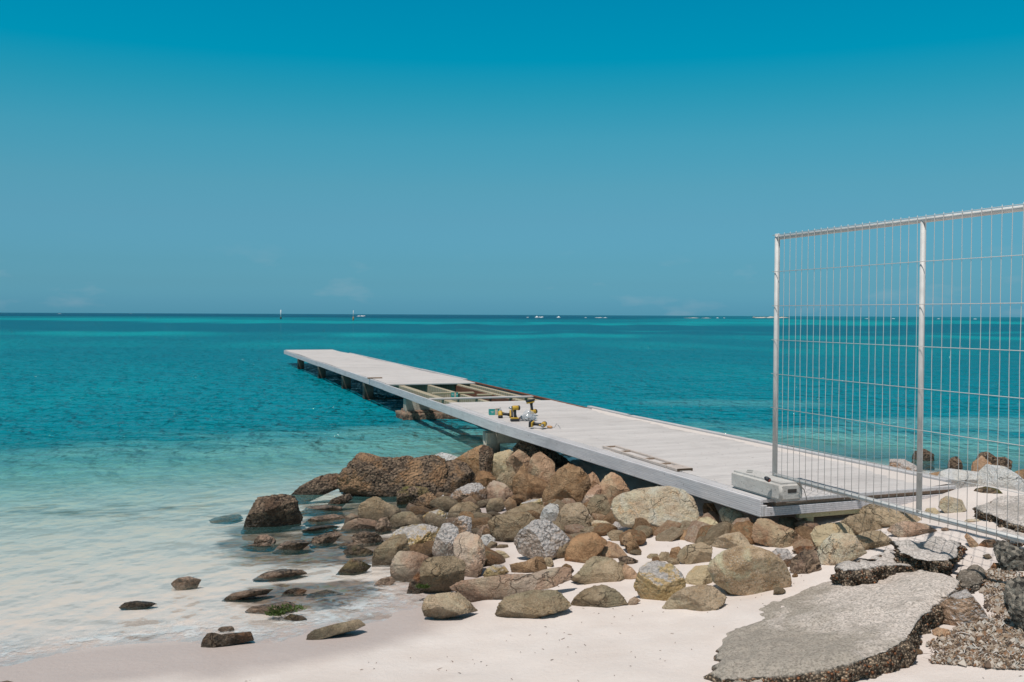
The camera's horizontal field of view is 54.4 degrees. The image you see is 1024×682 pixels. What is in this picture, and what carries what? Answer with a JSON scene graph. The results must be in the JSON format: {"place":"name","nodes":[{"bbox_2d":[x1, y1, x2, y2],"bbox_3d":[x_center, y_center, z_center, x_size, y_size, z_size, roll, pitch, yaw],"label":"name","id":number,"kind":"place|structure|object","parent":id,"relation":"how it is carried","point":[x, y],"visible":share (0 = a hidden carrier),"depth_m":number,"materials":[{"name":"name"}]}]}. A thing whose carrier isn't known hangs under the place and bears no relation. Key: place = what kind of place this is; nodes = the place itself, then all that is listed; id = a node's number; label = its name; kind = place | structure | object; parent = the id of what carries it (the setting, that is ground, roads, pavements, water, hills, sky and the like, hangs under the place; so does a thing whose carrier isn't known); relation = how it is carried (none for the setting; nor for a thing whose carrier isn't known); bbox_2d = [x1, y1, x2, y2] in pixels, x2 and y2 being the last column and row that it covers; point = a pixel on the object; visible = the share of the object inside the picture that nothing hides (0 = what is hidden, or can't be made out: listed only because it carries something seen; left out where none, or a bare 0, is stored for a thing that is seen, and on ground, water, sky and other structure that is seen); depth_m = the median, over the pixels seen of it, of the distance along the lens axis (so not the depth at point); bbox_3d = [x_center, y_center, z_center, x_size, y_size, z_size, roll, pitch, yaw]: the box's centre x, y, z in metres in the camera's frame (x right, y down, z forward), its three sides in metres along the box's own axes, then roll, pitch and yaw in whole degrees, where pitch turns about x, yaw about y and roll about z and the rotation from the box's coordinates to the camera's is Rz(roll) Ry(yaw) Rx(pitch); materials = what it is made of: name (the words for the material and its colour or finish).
{"place":"outdoors","nodes":[
{"label":"outdoors","id":0,"kind":"place"},
{"bbox_2d":[0,313,1023,657],"bbox_3d":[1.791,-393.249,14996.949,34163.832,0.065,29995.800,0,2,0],"label":"sea","id":1,"kind":"structure","parent":0,"point":[84,389],"depth_m":32.53,"materials":[{"name":"liquid"}]},
{"bbox_2d":[0,439,1023,681],"bbox_3d":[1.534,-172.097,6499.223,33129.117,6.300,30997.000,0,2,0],"label":"ground","id":2,"kind":"structure","parent":0,"point":[87,551],"depth_m":7.11,"materials":[{"name":"sand"}]},
{"bbox_2d":[119,601,156,609],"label":"boulder","id":3,"kind":"object","parent":2,"relation":"on","point":[135,605],"visible":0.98,"depth_m":7.02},
{"bbox_2d":[171,576,200,590],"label":"boulder","id":4,"kind":"object","parent":2,"relation":"on","point":[184,583],"visible":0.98,"depth_m":7.56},
{"bbox_2d":[201,632,253,647],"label":"boulder","id":5,"kind":"object","parent":2,"relation":"on","point":[212,640],"visible":0.98,"depth_m":6.19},
{"bbox_2d":[222,589,272,601],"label":"boulder","id":6,"kind":"object","parent":2,"relation":"on","point":[244,594],"visible":0.98,"depth_m":7.22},
{"bbox_2d":[253,534,275,551],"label":"boulder","id":7,"kind":"object","parent":2,"relation":"on","point":[265,539],"visible":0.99,"depth_m":8.91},
{"bbox_2d":[245,601,295,613],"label":"boulder","id":8,"kind":"object","parent":2,"relation":"on","point":[259,609],"visible":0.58,"depth_m":6.93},
{"bbox_2d":[241,494,302,533],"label":"boulder","id":9,"kind":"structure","parent":2,"relation":"on","point":[274,513],"depth_m":9.69,"materials":[{"name":"stone"}]},
{"bbox_2d":[253,569,306,580],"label":"boulder","id":10,"kind":"object","parent":2,"relation":"on","point":[278,574],"visible":1,"depth_m":7.83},
{"bbox_2d":[272,539,311,553],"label":"boulder","id":11,"kind":"object","parent":2,"relation":"on","point":[292,546],"visible":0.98,"depth_m":8.77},
{"bbox_2d":[291,473,337,504],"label":"boulder","id":12,"kind":"object","parent":2,"relation":"on","point":[313,489],"visible":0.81,"depth_m":11.37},
{"bbox_2d":[302,525,339,533],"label":"boulder","id":13,"kind":"object","parent":2,"relation":"on","point":[319,529],"visible":0.94,"depth_m":9.60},
{"bbox_2d":[301,504,341,515],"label":"boulder","id":14,"kind":"object","parent":2,"relation":"on","point":[319,510],"visible":0.88,"depth_m":10.54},
{"bbox_2d":[302,514,345,525],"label":"boulder","id":15,"kind":"object","parent":2,"relation":"on","point":[328,519],"visible":0.98,"depth_m":9.99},
{"bbox_2d":[309,531,342,547],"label":"boulder","id":16,"kind":"object","parent":2,"relation":"on","point":[324,540],"visible":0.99,"depth_m":9.01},
{"bbox_2d":[306,619,364,639],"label":"boulder","id":17,"kind":"object","parent":2,"relation":"on","point":[334,629],"visible":0.99,"depth_m":6.34,"materials":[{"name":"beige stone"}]},
{"bbox_2d":[336,558,370,574],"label":"boulder","id":18,"kind":"object","parent":2,"relation":"on","point":[351,566],"visible":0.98,"depth_m":7.98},
{"bbox_2d":[339,518,376,532],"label":"boulder","id":19,"kind":"object","parent":2,"relation":"on","point":[356,525],"visible":0.83,"depth_m":9.59,"materials":[{"name":"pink stone"}]},
{"bbox_2d":[343,545,372,557],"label":"boulder","id":20,"kind":"object","parent":2,"relation":"on","point":[354,551],"visible":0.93,"depth_m":8.59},
{"bbox_2d":[351,531,383,546],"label":"boulder","id":21,"kind":"object","parent":2,"relation":"on","point":[366,538],"visible":0.95,"depth_m":9.00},
{"bbox_2d":[358,496,400,521],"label":"boulder","id":22,"kind":"object","parent":2,"relation":"on","point":[376,508],"visible":0.73,"depth_m":10.05,"materials":[{"name":"brown stone"}]},
{"bbox_2d":[375,517,391,534],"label":"boulder","id":23,"kind":"object","parent":2,"relation":"on","point":[383,525],"visible":0.95,"depth_m":9.49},
{"bbox_2d":[372,534,409,566],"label":"boulder","id":24,"kind":"object","parent":2,"relation":"on","point":[385,552],"visible":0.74,"depth_m":8.21,"materials":[{"name":"brown stone"}]},
{"bbox_2d":[336,452,447,499],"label":"rock outcrop","id":25,"kind":"structure","parent":2,"relation":"on","point":[366,474],"depth_m":11.36,"materials":[{"name":"stone"}]},
{"bbox_2d":[389,511,423,528],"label":"boulder","id":26,"kind":"object","parent":2,"relation":"on","point":[400,519],"visible":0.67,"depth_m":9.69,"materials":[{"name":"brown stone"}]},
{"bbox_2d":[390,551,428,582],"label":"boulder","id":27,"kind":"object","parent":2,"relation":"on","point":[405,566],"visible":0.83,"depth_m":7.71,"materials":[{"name":"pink stone"}]},
{"bbox_2d":[396,486,429,507],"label":"boulder","id":28,"kind":"object","parent":2,"relation":"on","point":[406,496],"visible":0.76,"depth_m":10.85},
{"bbox_2d":[391,524,438,545],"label":"boulder","id":29,"kind":"object","parent":2,"relation":"on","point":[419,533],"visible":0.56,"depth_m":8.51,"materials":[{"name":"grey stone"}]},
{"bbox_2d":[409,541,433,556],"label":"stone","id":30,"kind":"object","parent":2,"relation":"on","point":[425,548],"visible":0.24,"depth_m":8.38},
{"bbox_2d":[420,556,465,592],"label":"boulder","id":31,"kind":"object","parent":2,"relation":"on","point":[441,574],"visible":0.87,"depth_m":7.34,"materials":[{"name":"brown stone"}]},
{"bbox_2d":[430,496,457,511],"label":"stone","id":32,"kind":"object","parent":2,"relation":"on","point":[446,503],"visible":0.58,"depth_m":10.50,"materials":[{"name":"brown stone"}]},
{"bbox_2d":[432,523,458,555],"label":"boulder","id":33,"kind":"object","parent":2,"relation":"on","point":[447,534],"visible":0.75,"depth_m":8.22,"materials":[{"name":"white stone"}]},
{"bbox_2d":[421,592,477,619],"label":"boulder","id":34,"kind":"object","parent":2,"relation":"on","point":[442,606],"visible":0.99,"depth_m":6.66,"materials":[{"name":"grey stone"}]},
{"bbox_2d":[443,459,474,493],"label":"boulder","id":35,"kind":"object","parent":2,"relation":"on","point":[460,473],"visible":0.62,"depth_m":11.55,"materials":[{"name":"brown stone"}]},
{"bbox_2d":[453,515,471,533],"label":"boulder","id":36,"kind":"object","parent":2,"relation":"on","point":[463,523],"visible":0.68,"depth_m":8.81,"materials":[{"name":"grey stone"}]},
{"bbox_2d":[447,501,481,517],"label":"boulder","id":37,"kind":"object","parent":2,"relation":"on","point":[469,506],"visible":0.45,"depth_m":10.09,"materials":[{"name":"brown stone"}]},
{"bbox_2d":[449,483,485,500],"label":"boulder","id":38,"kind":"object","parent":2,"relation":"on","point":[470,489],"visible":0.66,"depth_m":10.90,"materials":[{"name":"grey stone"}]},
{"bbox_2d":[453,531,485,577],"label":"boulder","id":39,"kind":"object","parent":2,"relation":"on","point":[469,548],"visible":0.93,"depth_m":7.77,"materials":[{"name":"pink stone"}]},
{"bbox_2d":[454,445,490,482],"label":"boulder","id":40,"kind":"object","parent":2,"relation":"on","point":[470,458],"visible":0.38,"depth_m":12.29,"materials":[{"name":"brown stone"}]},
{"bbox_2d":[479,445,493,471],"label":"boulder","id":41,"kind":"object","parent":2,"relation":"on","point":[486,454],"visible":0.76,"depth_m":12.08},
{"bbox_2d":[484,546,505,565],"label":"stone","id":42,"kind":"object","parent":2,"relation":"on","point":[493,557],"visible":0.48,"depth_m":8.07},
{"bbox_2d":[485,498,504,511],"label":"boulder","id":43,"kind":"object","parent":2,"relation":"on","point":[495,504],"visible":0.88,"depth_m":10.41,"materials":[{"name":"brown stone"}]},
{"bbox_2d":[483,564,508,576],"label":"boulder","id":44,"kind":"object","parent":2,"relation":"on","point":[494,570],"visible":0.84,"depth_m":7.67,"materials":[{"name":"yellow stone"}]},
{"bbox_2d":[486,480,512,501],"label":"boulder","id":45,"kind":"object","parent":2,"relation":"on","point":[496,489],"visible":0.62,"depth_m":10.99,"materials":[{"name":"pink stone"}]},
{"bbox_2d":[491,449,513,478],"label":"boulder","id":46,"kind":"object","parent":2,"relation":"on","point":[499,465],"visible":0.63,"depth_m":12.10,"materials":[{"name":"grey stone"}]},
{"bbox_2d":[450,567,573,601],"bbox_3d":[0.000,1.754,7.137,0.899,0.245,0.141,0,2,0],"label":"boulder","id":47,"kind":"object","parent":2,"relation":"on","point":[497,587],"visible":0.89,"depth_m":7.08,"materials":[{"name":"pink stone"}]},
{"bbox_2d":[488,511,535,540],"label":"boulder","id":48,"kind":"object","parent":2,"relation":"on","point":[501,526],"visible":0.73,"depth_m":8.87,"materials":[{"name":"beige stone"}]},
{"bbox_2d":[505,449,530,473],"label":"boulder","id":49,"kind":"object","parent":2,"relation":"on","point":[516,460],"visible":0.65,"depth_m":11.89,"materials":[{"name":"beige stone"}]},
{"bbox_2d":[509,556,536,572],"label":"boulder","id":50,"kind":"object","parent":2,"relation":"on","point":[527,566],"visible":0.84,"depth_m":7.72,"materials":[{"name":"brown stone"}]},
{"bbox_2d":[502,502,544,513],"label":"boulder","id":51,"kind":"object","parent":2,"relation":"on","point":[536,507],"visible":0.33,"depth_m":9.83,"materials":[{"name":"brown stone"}]},
{"bbox_2d":[512,463,547,499],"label":"boulder","id":52,"kind":"object","parent":2,"relation":"on","point":[527,485],"visible":0.67,"depth_m":11.04,"materials":[{"name":"brown stone"}]},
{"bbox_2d":[495,589,570,618],"bbox_3d":[0.140,1.773,6.628,0.511,0.198,0.220,0,2,0],"label":"boulder","id":53,"kind":"object","parent":2,"relation":"on","point":[532,604],"visible":0.98,"depth_m":6.59,"materials":[{"name":"beige stone"}]},
{"bbox_2d":[528,452,554,481],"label":"boulder","id":54,"kind":"object","parent":2,"relation":"on","point":[541,465],"visible":0.62,"depth_m":11.72,"materials":[{"name":"beige stone"}]},
{"bbox_2d":[514,519,569,558],"bbox_3d":[0.243,1.629,8.093,0.461,0.335,0.280,0,2,0],"label":"boulder","id":55,"kind":"object","parent":2,"relation":"on","point":[540,538],"visible":0.91,"depth_m":8.05,"materials":[{"name":"white stone"}]},
{"bbox_2d":[512,440,573,466],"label":"boulder","id":56,"kind":"object","parent":2,"relation":"on","point":[530,450],"visible":0.37,"depth_m":13.61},
{"bbox_2d":[540,503,558,520],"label":"boulder","id":57,"kind":"object","parent":2,"relation":"on","point":[550,511],"visible":0.82,"depth_m":9.50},
{"bbox_2d":[542,463,590,501],"bbox_3d":[0.577,1.537,10.574,0.526,0.478,0.272,0,2,0],"label":"boulder","id":58,"kind":"object","parent":2,"relation":"on","point":[568,480],"visible":0.88,"depth_m":10.46,"materials":[{"name":"brown stone"}]},
{"bbox_2d":[556,502,589,526],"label":"boulder","id":59,"kind":"object","parent":2,"relation":"on","point":[573,513],"visible":0.66,"depth_m":9.19,"materials":[{"name":"grey stone"}]},
{"bbox_2d":[564,532,606,562],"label":"boulder","id":60,"kind":"object","parent":2,"relation":"on","point":[583,548],"visible":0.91,"depth_m":7.93,"materials":[{"name":"red stone"}]},
{"bbox_2d":[571,556,624,584],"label":"boulder","id":61,"kind":"object","parent":2,"relation":"on","point":[597,569],"visible":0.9,"depth_m":7.33,"materials":[{"name":"beige stone"}]},
{"bbox_2d":[570,584,627,607],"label":"boulder","id":62,"kind":"object","parent":2,"relation":"on","point":[604,596],"visible":0.89,"depth_m":6.75,"materials":[{"name":"beige stone"}]},
{"bbox_2d":[587,494,610,515],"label":"boulder","id":63,"kind":"object","parent":2,"relation":"on","point":[598,503],"visible":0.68,"depth_m":9.57,"materials":[{"name":"brown stone"}]},
{"bbox_2d":[597,541,626,557],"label":"boulder","id":64,"kind":"object","parent":2,"relation":"on","point":[612,550],"visible":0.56,"depth_m":8.00,"materials":[{"name":"beige stone"}]},
{"bbox_2d":[599,472,629,505],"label":"boulder","id":65,"kind":"object","parent":2,"relation":"on","point":[612,485],"visible":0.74,"depth_m":10.29,"materials":[{"name":"beige stone"}]},
{"bbox_2d":[284,349,956,521],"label":"jetty","id":66,"kind":"object","parent":2,"relation":"on","point":[587,433],"visible":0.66,"depth_m":11.92,"materials":[{"name":"concrete"}]},
{"bbox_2d":[602,445,692,471],"bbox_3d":[1.382,1.216,10.419,0.172,0.028,1.780,0,2,-19],"label":"timber frame","id":67,"kind":"object","parent":66,"relation":"on","point":[651,459],"visible":1,"depth_m":10.29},
{"bbox_2d":[731,469,807,502],"bbox_3d":[2.146,1.211,8.363,0.225,0.157,0.794,0,2,-20],"label":"fence foot","id":68,"kind":"object","parent":66,"relation":"on","point":[774,488],"visible":1,"depth_m":8.21},
{"bbox_2d":[592,408,949,485],"bbox_3d":[2.465,1.179,12.322,0.287,0.016,7.479,0,2,-21],"label":"sand drift","id":69,"kind":"object","parent":66,"relation":"on","point":[898,475],"visible":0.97,"depth_m":10.54,"materials":[{"name":"sand"}]},
{"bbox_2d":[621,532,641,553],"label":"boulder","id":70,"kind":"object","parent":2,"relation":"on","point":[629,542],"visible":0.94,"depth_m":8.11,"materials":[{"name":"brown stone"}]},
{"bbox_2d":[619,529,645,545],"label":"stone","id":71,"kind":"object","parent":2,"relation":"on","point":[639,537],"visible":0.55,"depth_m":8.32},
{"bbox_2d":[611,486,698,527],"bbox_3d":[1.279,1.520,8.917,0.784,0.416,0.429,0,2,0],"label":"boulder","id":72,"kind":"object","parent":2,"relation":"on","point":[657,506],"visible":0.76,"depth_m":8.85,"materials":[{"name":"beige stone"}]},
{"bbox_2d":[633,560,685,600],"bbox_3d":[1.015,1.668,6.857,0.347,0.284,0.209,0,2,0],"label":"boulder","id":73,"kind":"object","parent":2,"relation":"on","point":[659,580],"visible":0.9,"depth_m":6.81,"materials":[{"name":"yellow stone"}]},
{"bbox_2d":[655,526,683,541],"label":"stone","id":74,"kind":"object","parent":2,"relation":"on","point":[672,533],"visible":0.92,"depth_m":8.41,"materials":[{"name":"brown stone"}]},
{"bbox_2d":[662,584,726,610],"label":"boulder","id":75,"kind":"object","parent":2,"relation":"on","point":[702,597],"visible":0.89,"depth_m":6.48,"materials":[{"name":"grey stone"}]},
{"bbox_2d":[677,542,712,563],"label":"boulder","id":76,"kind":"object","parent":2,"relation":"on","point":[699,552],"visible":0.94,"depth_m":7.58,"materials":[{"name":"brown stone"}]},
{"bbox_2d":[684,520,709,542],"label":"stone","id":77,"kind":"object","parent":2,"relation":"on","point":[693,528],"visible":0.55,"depth_m":8.33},
{"bbox_2d":[685,565,711,584],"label":"boulder","id":78,"kind":"object","parent":2,"relation":"on","point":[697,575],"visible":0.69,"depth_m":7.15,"materials":[{"name":"grey stone"}]},
{"bbox_2d":[695,522,731,545],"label":"stone","id":79,"kind":"object","parent":2,"relation":"on","point":[715,531],"visible":0.56,"depth_m":8.17,"materials":[{"name":"brown stone"}]},
{"bbox_2d":[711,532,749,548],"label":"boulder","id":80,"kind":"object","parent":2,"relation":"on","point":[728,540],"visible":0.76,"depth_m":7.99,"materials":[{"name":"grey stone"}]},
{"bbox_2d":[719,507,744,523],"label":"boulder","id":81,"kind":"object","parent":2,"relation":"on","point":[729,514],"visible":0.4,"depth_m":8.73,"materials":[{"name":"beige stone"}]},
{"bbox_2d":[730,520,754,544],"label":"stone","id":82,"kind":"object","parent":2,"relation":"on","point":[744,528],"visible":0.47,"depth_m":8.15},
{"bbox_2d":[707,544,791,595],"bbox_3d":[1.639,1.595,6.914,0.572,0.370,0.355,0,2,0],"label":"boulder","id":83,"kind":"object","parent":2,"relation":"on","point":[745,570],"visible":0.91,"depth_m":6.78,"materials":[{"name":"beige stone"}]},
{"bbox_2d":[751,518,802,547],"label":"boulder","id":84,"kind":"object","parent":2,"relation":"on","point":[768,532],"visible":0.93,"depth_m":7.99,"materials":[{"name":"beige stone"}]},
{"bbox_2d":[789,550,821,573],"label":"boulder","id":85,"kind":"object","parent":2,"relation":"on","point":[805,562],"visible":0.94,"depth_m":7.08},
{"bbox_2d":[810,522,854,547],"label":"boulder","id":86,"kind":"object","parent":2,"relation":"on","point":[819,534],"visible":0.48,"depth_m":7.72,"materials":[{"name":"grey stone"}]},
{"bbox_2d":[704,569,963,681],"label":"concrete slab","id":87,"kind":"structure","parent":2,"relation":"on","point":[828,631],"depth_m":5.57,"materials":[{"name":"concrete"}]},
{"bbox_2d":[816,532,866,565],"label":"boulder","id":88,"kind":"object","parent":2,"relation":"on","point":[835,548],"visible":0.89,"depth_m":7.15,"materials":[{"name":"beige stone"}]},
{"bbox_2d":[840,513,882,534],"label":"boulder","id":89,"kind":"object","parent":2,"relation":"on","point":[859,523],"visible":0.67,"depth_m":7.90,"materials":[{"name":"beige stone"}]},
{"bbox_2d":[830,549,912,585],"bbox_3d":[2.580,1.630,6.863,0.978,0.310,0.424,-1,2,-34],"label":"concrete slab","id":90,"kind":"object","parent":2,"relation":"on","point":[877,567],"depth_m":6.67,"materials":[{"name":"concrete"}]},
{"bbox_2d":[856,530,891,549],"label":"boulder","id":91,"kind":"object","parent":2,"relation":"on","point":[868,540],"visible":0.73,"depth_m":7.45,"materials":[{"name":"beige stone"}]},
{"bbox_2d":[859,504,920,526],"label":"boulder","id":92,"kind":"object","parent":2,"relation":"on","point":[883,516],"visible":0.59,"depth_m":7.93,"materials":[{"name":"beige stone"}]},
{"bbox_2d":[771,202,1023,546],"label":"site fence panel","id":93,"kind":"object","parent":2,"relation":"on","point":[917,511],"visible":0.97,"depth_m":6.82,"materials":[{"name":"metal"}]},
{"bbox_2d":[887,521,936,536],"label":"boulder","id":94,"kind":"object","parent":2,"relation":"on","point":[905,529],"visible":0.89,"depth_m":7.54,"materials":[{"name":"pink stone"}]},
{"bbox_2d":[912,449,934,470],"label":"boulder","id":95,"kind":"object","parent":2,"relation":"on","point":[928,461],"visible":0.54,"depth_m":14.32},
{"bbox_2d":[889,536,967,575],"bbox_3d":[2.877,1.530,6.906,0.506,0.281,0.614,2,2,40],"label":"concrete slab","id":96,"kind":"object","parent":2,"relation":"on","point":[938,554],"depth_m":6.77,"materials":[{"name":"concrete"}]},
{"bbox_2d":[938,496,966,512],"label":"boulder","id":97,"kind":"object","parent":2,"relation":"on","point":[943,505],"visible":0.85,"depth_m":7.97,"materials":[{"name":"beige stone"}]},
{"bbox_2d":[938,468,978,488],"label":"boulder","id":98,"kind":"object","parent":2,"relation":"on","point":[972,475],"visible":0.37,"depth_m":9.95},
{"bbox_2d":[940,589,989,625],"bbox_3d":[2.625,1.569,5.836,0.310,0.230,0.200,1,2,10],"label":"boulder","id":99,"kind":"object","parent":2,"relation":"on","point":[962,607],"visible":0.8,"depth_m":5.75,"materials":[{"name":"brown stone"}]},
{"bbox_2d":[956,564,986,593],"bbox_3d":[2.970,1.593,6.448,0.198,0.208,0.537,1,2,32],"label":"concrete slab","id":100,"kind":"object","parent":2,"relation":"on","point":[971,577],"depth_m":6.39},
{"bbox_2d":[923,578,1023,667],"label":"dry seaweed","id":101,"kind":"object","parent":2,"relation":"on","point":[1013,656],"visible":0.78,"depth_m":5.39,"materials":[{"name":"plant"}]},
{"bbox_2d":[925,565,1023,669],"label":"coral rubble","id":102,"kind":"object","parent":2,"relation":"on","point":[997,577],"visible":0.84,"depth_m":5.48,"materials":[{"name":"gravel"}]},
{"bbox_2d":[976,464,1023,491],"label":"boulder","id":103,"kind":"object","parent":2,"relation":"on","point":[1005,474],"visible":0.56,"depth_m":9.71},
{"bbox_2d":[993,540,1023,571],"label":"boulder","id":104,"kind":"object","parent":2,"relation":"on","point":[1008,555],"visible":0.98,"depth_m":6.49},
{"bbox_2d":[1001,528,1023,546],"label":"concrete slab","id":105,"kind":"object","parent":2,"relation":"on","point":[1014,543],"depth_m":7.06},
{"bbox_2d":[972,495,1023,532],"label":"concrete slab","id":106,"kind":"object","parent":105,"relation":"on","point":[1015,517],"depth_m":7.57,"materials":[{"name":"concrete"}]},
{"bbox_2d":[1003,577,1023,629],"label":"boulder","id":107,"kind":"object","parent":2,"relation":"on","point":[1013,592],"visible":1,"depth_m":5.57,"materials":[{"name":"stone"}]},
{"bbox_2d":[0,0,1023,316],"label":"sky","id":108,"kind":"structure","parent":0,"point":[442,157],"materials":[{"name":"blue"}]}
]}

